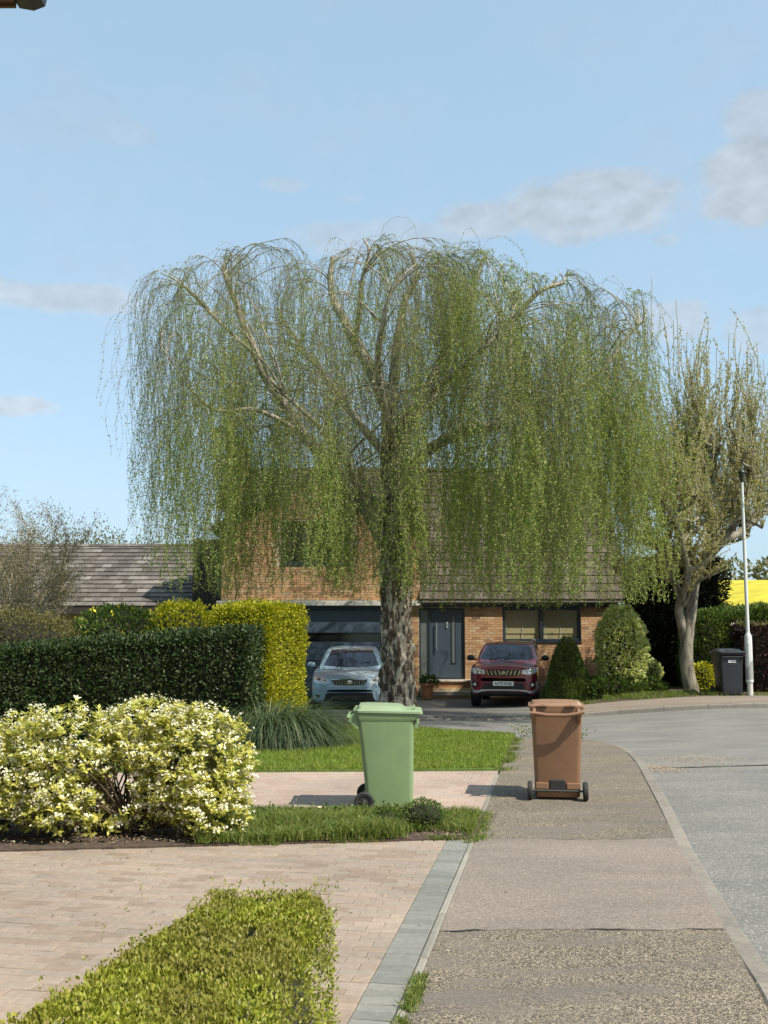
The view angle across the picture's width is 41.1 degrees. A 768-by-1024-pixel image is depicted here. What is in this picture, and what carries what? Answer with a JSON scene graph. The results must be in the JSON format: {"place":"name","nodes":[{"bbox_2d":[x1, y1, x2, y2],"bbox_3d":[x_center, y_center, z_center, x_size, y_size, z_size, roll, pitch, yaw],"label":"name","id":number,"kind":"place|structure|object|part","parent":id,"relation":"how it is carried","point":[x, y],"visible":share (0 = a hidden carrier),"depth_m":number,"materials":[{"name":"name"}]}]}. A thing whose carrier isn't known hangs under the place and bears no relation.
{"place":"outdoors","nodes":[
{"label":"outdoors","id":0,"kind":"place"},
{"bbox_2d":[0,0,46,10],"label":"house","id":1,"kind":"structure","parent":0,"point":[33,5],"depth_m":5.51,"materials":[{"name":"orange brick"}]},
{"bbox_2d":[0,605,84,654],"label":"shrub","id":2,"kind":"object","parent":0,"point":[18,626],"visible":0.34,"depth_m":19.07,"materials":[{"name":"green plant"}]},
{"bbox_2d":[0,544,192,637],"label":"neighbour garage","id":3,"kind":"structure","parent":0,"point":[118,574],"depth_m":35.65,"materials":[{"name":"grey tile"}]},
{"bbox_2d":[0,839,473,1023],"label":"driveway","id":4,"kind":"structure","parent":0,"point":[386,941],"depth_m":6.97,"materials":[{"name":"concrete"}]},
{"bbox_2d":[0,876,341,1023],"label":"hedge","id":5,"kind":"object","parent":4,"relation":"on","point":[215,960],"visible":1,"depth_m":3.54,"materials":[{"name":"green plant"}]},
{"bbox_2d":[0,837,765,950],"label":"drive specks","id":6,"kind":"object","parent":4,"relation":"on","point":[253,881],"visible":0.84,"depth_m":7.19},
{"bbox_2d":[0,813,484,851],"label":"verge","id":7,"kind":"structure","parent":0,"point":[37,844],"depth_m":8.85,"materials":[{"name":"soil"}]},
{"bbox_2d":[0,758,17,835],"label":"leafy plant","id":8,"kind":"object","parent":7,"relation":"on","point":[2,821],"visible":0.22,"depth_m":9.04,"materials":[{"name":"green plant"}]},
{"bbox_2d":[0,828,253,845],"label":"leaf litter","id":9,"kind":"object","parent":7,"relation":"on","point":[114,838],"visible":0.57,"depth_m":8.93,"materials":[{"name":"brown plant"}]},
{"bbox_2d":[0,693,261,837],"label":"flowering shrub","id":10,"kind":"object","parent":7,"relation":"on","point":[59,782],"visible":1,"depth_m":8.98,"materials":[{"name":"white plant"}]},
{"bbox_2d":[240,833,467,846],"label":"verge edge grass","id":11,"kind":"structure","parent":7,"relation":"on","point":[365,840],"depth_m":8.85,"materials":[{"name":"green plant"}]},
{"bbox_2d":[369,802,402,821],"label":"verge shrub","id":12,"kind":"object","parent":7,"relation":"on","point":[390,812],"visible":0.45,"depth_m":9.33,"materials":[{"name":"green plant"}]},
{"bbox_2d":[399,796,447,830],"bbox_3d":[0.357,2.768,9.371,0.459,0.327,0.396,0,-6,0],"label":"verge shrub","id":13,"kind":"object","parent":7,"relation":"on","point":[421,812],"visible":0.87,"depth_m":9.28,"materials":[{"name":"green plant"}]},
{"bbox_2d":[405,827,479,835],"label":"leaf litter","id":14,"kind":"object","parent":7,"relation":"on","point":[437,833],"visible":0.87,"depth_m":9.02,"materials":[{"name":"brown plant"}]},
{"bbox_2d":[460,810,496,842],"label":"edge grass","id":15,"kind":"structure","parent":7,"relation":"on","point":[478,837],"depth_m":9.35,"materials":[{"name":"green plant"}]},
{"bbox_2d":[0,724,515,772],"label":"lawn","id":16,"kind":"structure","parent":0,"point":[482,769],"depth_m":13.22,"materials":[{"name":"green plant"}]},
{"bbox_2d":[164,691,359,751],"bbox_3d":[-1.805,3.247,16.187,3.710,0.827,3.070,0,-6,0],"label":"sedge clump","id":17,"kind":"object","parent":16,"relation":"on","point":[283,726],"visible":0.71,"depth_m":15.52,"materials":[{"name":"green plant"}]},
{"bbox_2d":[109,771,498,811],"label":"driveway","id":18,"kind":"structure","parent":0,"point":[462,788],"depth_m":11.89,"materials":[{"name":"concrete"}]},
{"bbox_2d":[346,702,422,808],"bbox_3d":[0.004,2.526,10.645,0.792,1.060,0.650,0,-6,1],"label":"wheelie bin","id":19,"kind":"object","parent":18,"relation":"on","point":[386,732],"visible":0.93,"depth_m":10.40,"materials":[{"name":"green plastic"}]},
{"bbox_2d":[189,800,483,844],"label":"verge grass","id":20,"kind":"structure","parent":0,"point":[465,818],"depth_m":9.09,"materials":[{"name":"green plant"}]},
{"bbox_2d":[303,686,420,711],"bbox_3d":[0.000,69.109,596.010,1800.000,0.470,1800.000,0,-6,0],"label":"ground","id":21,"kind":"structure","parent":0,"point":[310,699],"depth_m":32.50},
{"bbox_2d":[0,486,43,605],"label":"bare tree","id":22,"kind":"object","parent":21,"relation":"on","point":[2,550],"visible":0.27,"depth_m":29.73,"materials":[{"name":"brown plant"}]},
{"bbox_2d":[3,517,81,543],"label":"tree","id":23,"kind":"object","parent":21,"relation":"on","point":[48,536],"visible":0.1,"depth_m":73.90,"materials":[{"name":"green plant"}]},
{"bbox_2d":[0,514,98,638],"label":"bare tree","id":24,"kind":"object","parent":21,"relation":"on","point":[42,595],"visible":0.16,"depth_m":31.27,"materials":[{"name":"brown plant"}]},
{"bbox_2d":[0,490,100,623],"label":"bare tree","id":25,"kind":"object","parent":21,"relation":"on","point":[21,598],"visible":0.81,"depth_m":25.91,"materials":[{"name":"brown plant"}]},
{"bbox_2d":[56,516,124,543],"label":"tree","id":26,"kind":"object","parent":21,"relation":"on","point":[98,539],"visible":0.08,"depth_m":75.03,"materials":[{"name":"green plant"}]},
{"bbox_2d":[94,527,141,543],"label":"tree","id":27,"kind":"object","parent":21,"relation":"on","point":[113,536],"visible":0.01,"depth_m":78.13,"materials":[{"name":"green plant"}]},
{"bbox_2d":[140,529,163,543],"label":"tree","id":28,"kind":"object","parent":21,"relation":"on","point":[148,540],"visible":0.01,"depth_m":79.69,"materials":[{"name":"green plant"}]},
{"bbox_2d":[192,447,624,698],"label":"house","id":29,"kind":"structure","parent":21,"relation":"on","point":[448,639],"depth_m":30.41,"materials":[{"name":"orange brick"}]},
{"bbox_2d":[281,522,349,565],"bbox_3d":[-2.045,0.953,30.651,2.120,1.340,0.150,0,-6,0],"label":"window","id":30,"kind":"structure","parent":29,"relation":"in","point":[299,556],"depth_m":30.66,"materials":[{"name":"grey"}]},
{"bbox_2d":[296,606,380,695],"bbox_3d":[-1.325,4.103,30.342,4.250,2.670,0.180,0,-6,0],"label":"garage door","id":31,"kind":"structure","parent":29,"relation":"in","point":[328,623],"depth_m":30.39,"materials":[{"name":"grey metal"}]},
{"bbox_2d":[419,608,464,678],"bbox_3d":[1.715,3.905,30.330,1.350,2.120,0.148,0,-6,0],"label":"front door","id":32,"kind":"structure","parent":29,"relation":"in","point":[441,633],"depth_m":30.34,"materials":[{"name":"grey"}]},
{"bbox_2d":[502,608,581,642],"bbox_3d":[4.670,3.364,30.397,2.350,1.050,0.206,0,-6,0],"label":"window","id":33,"kind":"structure","parent":29,"relation":"in","point":[520,624],"depth_m":30.47,"materials":[{"name":"grey fabric"}]},
{"bbox_2d":[581,685,767,704],"bbox_3d":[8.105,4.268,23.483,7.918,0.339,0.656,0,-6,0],"label":"bed grass","id":34,"kind":"structure","parent":21,"relation":"on","point":[655,696],"depth_m":23.46,"materials":[{"name":"green plant"}]},
{"bbox_2d":[539,635,593,701],"bbox_3d":[4.510,3.831,25.110,1.397,1.654,1.370,0,-6,0],"label":"dwarf conifer","id":35,"kind":"object","parent":34,"relation":"on","point":[567,674],"visible":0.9,"depth_m":24.80,"materials":[{"name":"green plant"}]},
{"bbox_2d":[582,673,651,699],"bbox_3d":[5.568,4.194,24.772,1.786,0.691,0.980,0,-6,0],"label":"leafy shrub","id":36,"kind":"object","parent":34,"relation":"on","point":[598,685],"visible":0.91,"depth_m":24.55,"materials":[{"name":"green plant"}]},
{"bbox_2d":[593,599,650,685],"bbox_3d":[5.824,3.330,25.100,1.462,2.416,1.230,0,-6,0],"label":"variegated shrub","id":37,"kind":"object","parent":34,"relation":"on","point":[621,645],"visible":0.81,"depth_m":24.78,"materials":[{"name":"green plant"}]},
{"bbox_2d":[583,688,720,702],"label":"grass","id":38,"kind":"structure","parent":34,"relation":"on","point":[634,695],"depth_m":23.97,"materials":[{"name":"green plant"}]},
{"bbox_2d":[645,657,663,678],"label":"shrub","id":39,"kind":"object","parent":34,"relation":"on","point":[655,669],"visible":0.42,"depth_m":25.27,"materials":[{"name":"green plant"}]},
{"bbox_2d":[636,675,673,693],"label":"leafy shrub","id":40,"kind":"object","parent":34,"relation":"on","point":[658,684],"visible":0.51,"depth_m":24.80,"materials":[{"name":"green plant"}]},
{"bbox_2d":[622,552,732,685],"bbox_3d":[7.941,3.043,28.227,2.973,4.118,2.196,0,-6,0],"label":"evergreen hedge","id":41,"kind":"object","parent":34,"relation":"on","point":[658,618],"visible":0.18,"depth_m":27.60,"materials":[{"name":"black"}]},
{"bbox_2d":[597,278,767,692],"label":"lopped tree","id":42,"kind":"object","parent":34,"relation":"on","point":[723,497],"visible":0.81,"depth_m":24.70,"materials":[{"name":"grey plant"}]},
{"bbox_2d":[694,661,714,690],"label":"shrub","id":43,"kind":"object","parent":34,"relation":"on","point":[704,672],"visible":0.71,"depth_m":24.75,"materials":[{"name":"yellow plant"}]},
{"bbox_2d":[672,601,767,687],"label":"green hedge","id":44,"kind":"object","parent":34,"relation":"on","point":[713,626],"visible":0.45,"depth_m":25.91,"materials":[{"name":"green plant"}]},
{"bbox_2d":[709,648,745,693],"bbox_3d":[7.969,3.698,23.751,0.650,1.060,0.792,0,-6,-2],"label":"wheelie bin","id":45,"kind":"object","parent":34,"relation":"on","point":[728,668],"visible":0.93,"depth_m":23.46,"materials":[{"name":"black plastic"}]},
{"bbox_2d":[727,618,767,691],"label":"purple hedge","id":46,"kind":"object","parent":34,"relation":"on","point":[759,632],"visible":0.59,"depth_m":24.66,"materials":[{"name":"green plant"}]},
{"bbox_2d":[609,743,767,1006],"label":"kerb","id":47,"kind":"structure","parent":21,"relation":"on","point":[755,965],"depth_m":7.46,"materials":[{"name":"concrete"}]},
{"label":"planting bed","id":48,"kind":"structure","parent":21,"relation":"on","visible":0},
{"bbox_2d":[64,601,162,637],"bbox_3d":[-5.189,2.566,20.049,2.199,1.667,1.735,0,-6,0],"label":"shrub","id":49,"kind":"object","parent":48,"relation":"on","point":[133,618],"visible":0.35,"depth_m":19.74,"materials":[{"name":"green plant"}]},
{"bbox_2d":[0,622,266,743],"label":"hedge","id":50,"kind":"object","parent":48,"relation":"on","point":[191,664],"visible":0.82,"depth_m":16.44,"materials":[{"name":"green plant"}]},
{"bbox_2d":[148,596,216,631],"bbox_3d":[-4.040,2.515,20.435,1.749,1.679,1.653,0,-6,0],"label":"shrub","id":51,"kind":"object","parent":48,"relation":"on","point":[177,615],"visible":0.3,"depth_m":20.14,"materials":[{"name":"plant"}]},
{"bbox_2d":[206,597,310,716],"bbox_3d":[-2.361,2.826,19.213,1.774,2.514,1.478,-4,-8,33],"label":"hedge","id":52,"kind":"object","parent":48,"relation":"on","point":[284,623],"visible":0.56,"depth_m":18.84,"materials":[{"name":"yellow plant"}]},
{"bbox_2d":[0,0,767,603],"label":"sky","id":53,"kind":"structure","parent":0,"point":[626,140],"materials":[{"name":"blue"}]},
{"bbox_2d":[310,696,531,718],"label":"house driveway","id":54,"kind":"structure","parent":0,"point":[504,707],"depth_m":25.34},
{"bbox_2d":[307,645,381,708],"bbox_3d":[-0.820,4.218,26.629,2.245,1.632,4.826,0,-6,0],"label":"parked car","id":55,"kind":"object","parent":54,"relation":"on","point":[345,674],"visible":0.78,"depth_m":24.78,"materials":[{"name":"silver metal"}]},
{"bbox_2d":[96,214,716,706],"bbox_3d":[0.298,-1.038,23.849,13.477,11.428,11.516,0,-6,0],"label":"weeping willow","id":56,"kind":"object","parent":54,"relation":"on","point":[444,384],"visible":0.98,"depth_m":21.23,"materials":[{"name":"green plant"}]},
{"bbox_2d":[419,683,434,698],"bbox_3d":[1.220,5.066,28.975,0.440,0.450,0.436,0,-6,0],"label":"flower pot","id":57,"kind":"object","parent":54,"relation":"on","point":[427,690],"visible":0.96,"depth_m":28.83,"materials":[{"name":"ceramic"}]},
{"bbox_2d":[418,672,440,685],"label":"pot plant","id":58,"kind":"object","parent":57,"relation":"in","point":[424,679],"visible":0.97,"depth_m":28.96,"materials":[{"name":"green plant"}]},
{"bbox_2d":[467,639,548,705],"bbox_3d":[3.400,4.290,27.659,2.165,1.701,4.234,-1,-7,11],"label":"parked car","id":59,"kind":"object","parent":54,"relation":"on","point":[507,668],"visible":0.98,"depth_m":25.94,"materials":[{"name":"red paint"}]},
{"bbox_3d":[4.090,3.749,27.469,0.161,0.370,1.100,-1,-7,11],"label":"side window","id":60,"kind":"part","parent":59,"relation":"part of","materials":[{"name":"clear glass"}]},
{"bbox_2d":[420,725,514,734],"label":"edge grass","id":61,"kind":"structure","parent":0,"point":[482,731],"depth_m":17.64,"materials":[{"name":"green plant"}]},
{"bbox_2d":[464,734,515,774],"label":"lawn","id":62,"kind":"structure","parent":0,"point":[497,769],"depth_m":14.49,"materials":[{"name":"green plant"}]},
{"bbox_2d":[495,735,525,771],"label":"edge grass","id":63,"kind":"structure","parent":62,"relation":"on","point":[510,757],"depth_m":14.85,"materials":[{"name":"green plant"}]},
{"bbox_2d":[336,708,767,768],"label":"side road","id":64,"kind":"structure","parent":0,"point":[736,733],"depth_m":18.16,"materials":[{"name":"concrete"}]},
{"bbox_2d":[334,703,767,720],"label":"kerb","id":65,"kind":"structure","parent":64,"relation":"on","point":[678,708],"depth_m":21.27,"materials":[{"name":"concrete"}]},
{"bbox_2d":[641,748,763,772],"bbox_3d":[4.402,3.605,14.838,2.878,0.054,2.782,-3,-7,25],"label":"road grit","id":66,"kind":"object","parent":64,"relation":"on","point":[684,760],"visible":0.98,"depth_m":15.04,"materials":[{"name":"grey gravel"}]},
{"bbox_2d":[481,737,673,839],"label":"pavement","id":67,"kind":"structure","parent":0,"point":[621,803],"depth_m":10.69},
{"bbox_2d":[509,724,531,736],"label":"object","id":68,"kind":"object","parent":67,"relation":"on","point":[522,731],"visible":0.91,"depth_m":17.31,"materials":[{"name":"green plant"}]},
{"bbox_2d":[527,699,588,800],"bbox_3d":[1.898,2.595,11.265,0.650,1.060,0.792,-1,-6,8],"label":"wheelie bin","id":69,"kind":"object","parent":67,"relation":"on","point":[556,730],"visible":1,"depth_m":11.04,"materials":[{"name":"brown plastic"}]},
{"bbox_2d":[440,838,725,931],"bbox_3d":[1.452,2.776,7.631,1.733,0.120,3.095,-1,-7,10],"label":"pavement patch","id":70,"kind":"object","parent":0,"point":[578,884],"visible":0.83,"depth_m":7.28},
{"bbox_2d":[404,929,767,1023],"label":"pavement","id":71,"kind":"structure","parent":0,"point":[687,976],"depth_m":5.41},
{"bbox_2d":[389,969,431,1023],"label":"edge weeds","id":72,"kind":"object","parent":71,"relation":"on","point":[418,989],"visible":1,"depth_m":5.11,"materials":[{"name":"green plant"}]},
{"bbox_2d":[447,928,723,930],"bbox_3d":[1.223,2.560,6.287,1.740,0.001,0.051,0,-6,-1],"label":"pavement seam","id":73,"kind":"object","parent":71,"relation":"on","point":[569,928],"visible":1,"depth_m":6.30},
{"bbox_2d":[583,695,767,711],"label":"pavement","id":74,"kind":"structure","parent":0,"point":[649,703],"depth_m":22.29,"materials":[{"name":"beige concrete"}]},
{"bbox_2d":[738,469,753,695],"bbox_3d":[8.380,1.597,23.719,0.180,5.230,0.182,0,-6,0],"label":"street lamp","id":75,"kind":"object","parent":74,"relation":"on","point":[748,654],"visible":1,"depth_m":23.60,"materials":[{"name":"grey metal"}]},
{"bbox_2d":[748,643,751,661],"bbox_3d":[8.380,3.217,23.451,0.070,0.450,0.012,0,-6,0],"label":"access door","id":76,"kind":"structure","parent":75,"relation":"in","point":[749,644],"depth_m":23.45,"materials":[{"name":"grey paint"}]},
{"bbox_2d":[649,765,767,966],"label":"road","id":77,"kind":"structure","parent":0,"point":[721,814],"depth_m":9.93,"materials":[{"name":"grey asphalt"}]},
{"bbox_2d":[646,761,696,773],"bbox_3d":[3.857,3.552,14.229,0.973,0.029,1.414,0,-6,0],"label":"road grit","id":78,"kind":"object","parent":77,"relation":"on","point":[662,768],"visible":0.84,"depth_m":14.15,"materials":[{"name":"beige gravel"}]},
{"bbox_2d":[666,764,767,767],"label":"road seam","id":79,"kind":"object","parent":77,"relation":"on","point":[708,766],"visible":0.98,"depth_m":14.33,"materials":[{"name":"black asphalt"}]},
{"bbox_2d":[718,580,767,606],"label":"rapeseed field","id":80,"kind":"structure","parent":0,"point":[757,590],"depth_m":135.74,"materials":[{"name":"yellow plant"}]},
{"bbox_2d":[718,555,767,579],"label":"wood","id":81,"kind":"object","parent":80,"relation":"on","point":[758,568],"visible":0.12,"depth_m":167.64,"materials":[{"name":"green plant"}]}
]}

